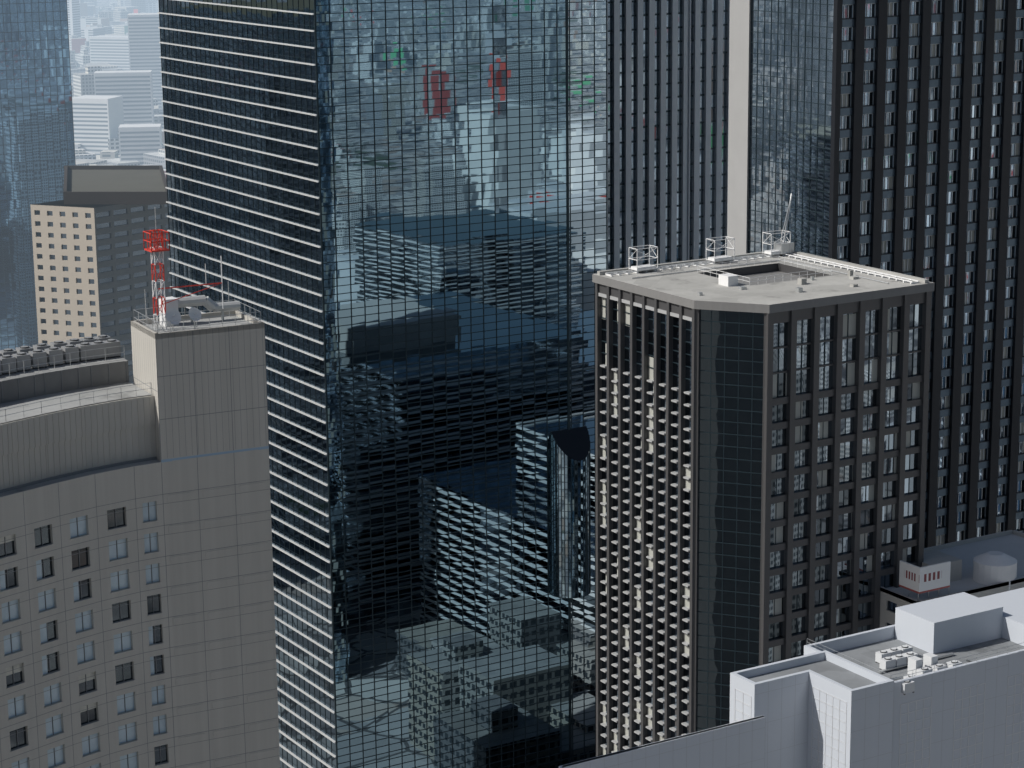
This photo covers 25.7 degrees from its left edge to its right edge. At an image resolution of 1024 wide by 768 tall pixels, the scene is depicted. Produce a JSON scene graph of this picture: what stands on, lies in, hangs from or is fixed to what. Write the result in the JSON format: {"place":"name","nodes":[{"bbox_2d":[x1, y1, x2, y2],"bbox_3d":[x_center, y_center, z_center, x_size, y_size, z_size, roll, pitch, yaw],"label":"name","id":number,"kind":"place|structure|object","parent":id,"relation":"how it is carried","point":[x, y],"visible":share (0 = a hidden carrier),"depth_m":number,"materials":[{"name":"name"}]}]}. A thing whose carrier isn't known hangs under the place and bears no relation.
{"place":"outdoors","nodes":[
{"label":"outdoors","id":0,"kind":"place"},
{"bbox_2d":[0,0,75,349],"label":"blue glass tower","id":1,"kind":"structure","parent":0,"point":[37,148],"depth_m":976.83,"materials":[{"name":"blue glass"}]},
{"bbox_2d":[30,165,171,383],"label":"beige building","id":2,"kind":"structure","parent":0,"point":[92,266],"depth_m":814.60,"materials":[{"name":"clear concrete"}]},
{"bbox_2d":[97,0,116,5],"bbox_3d":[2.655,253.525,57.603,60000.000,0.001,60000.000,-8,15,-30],"label":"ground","id":3,"kind":"structure","parent":0,"point":[103,2],"depth_m":4811.76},
{"bbox_2d":[67,0,165,175],"bbox_3d":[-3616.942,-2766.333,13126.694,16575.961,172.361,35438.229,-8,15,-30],"label":"distant city buildings","id":4,"kind":"structure","parent":3,"relation":"on","point":[87,19],"depth_m":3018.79,"materials":[{"name":"grey concrete"}]},
{"bbox_2d":[0,310,279,767],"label":"hotel","id":5,"kind":"structure","parent":3,"relation":"on","point":[137,620],"depth_m":212.09,"materials":[{"name":"grey concrete"}]},
{"bbox_2d":[0,212,260,416],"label":"rooftop equipment","id":6,"kind":"object","parent":5,"relation":"on","point":[54,353],"visible":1,"depth_m":213.76,"materials":[{"name":"metal"}]},
{"bbox_2d":[158,0,606,767],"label":"central tower","id":7,"kind":"structure","parent":3,"relation":"on","point":[392,214],"depth_m":574.09,"materials":[{"name":"blue glass"}]},
{"bbox_2d":[607,0,729,269],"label":"ribbed tower","id":8,"kind":"structure","parent":3,"relation":"on","point":[667,116],"depth_m":653.01,"materials":[{"name":"grey glass"}]},
{"bbox_2d":[592,255,934,756],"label":"office tower","id":9,"kind":"structure","parent":3,"relation":"on","point":[760,466],"depth_m":331.73,"materials":[{"name":"brown glass"}]},
{"bbox_2d":[597,193,928,295],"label":"rooftop equipment","id":10,"kind":"object","parent":9,"relation":"on","point":[784,248],"visible":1,"depth_m":345.63,"materials":[{"name":"metal"}]},
{"bbox_2d":[559,587,1023,767],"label":"white building","id":11,"kind":"structure","parent":3,"relation":"on","point":[813,706],"depth_m":256.88,"materials":[{"name":"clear concrete"}]},
{"bbox_2d":[807,638,1023,694],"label":"rooftop equipment","id":12,"kind":"object","parent":11,"relation":"on","point":[894,658],"visible":0.95,"depth_m":260.18,"materials":[{"name":"white metal"}]},
{"bbox_2d":[727,0,1023,547],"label":"pier tower","id":13,"kind":"structure","parent":3,"relation":"on","point":[887,135],"depth_m":414.20,"materials":[{"name":"stone"}]},
{"bbox_2d":[879,530,1023,627],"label":"office block","id":14,"kind":"structure","parent":3,"relation":"on","point":[960,555],"depth_m":343.01,"materials":[{"name":"grey concrete"}]},
{"bbox_2d":[907,587,949,600],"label":"supports","id":15,"kind":"object","parent":14,"relation":"on","point":[928,593],"visible":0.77,"depth_m":334.45,"materials":[{"name":"grey metal"}]},
{"bbox_2d":[899,560,918,592],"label":"billboard","id":16,"kind":"object","parent":15,"relation":"on","point":[908,576],"visible":1,"depth_m":333.43},
{"bbox_2d":[918,561,950,593],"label":"billboard sign","id":17,"kind":"object","parent":15,"relation":"on","point":[933,577],"visible":1,"depth_m":332.88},
{"bbox_2d":[973,551,1016,590],"bbox_3d":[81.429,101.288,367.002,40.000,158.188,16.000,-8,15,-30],"label":"domed tank","id":18,"kind":"structure","parent":14,"relation":"on","point":[991,567],"depth_m":340.75,"materials":[{"name":"grey metal"}]},
{"bbox_2d":[551,426,590,598],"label":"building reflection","id":19,"kind":"object","parent":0,"point":[571,512],"visible":1,"depth_m":594.45,"materials":[{"name":"blue glass"}]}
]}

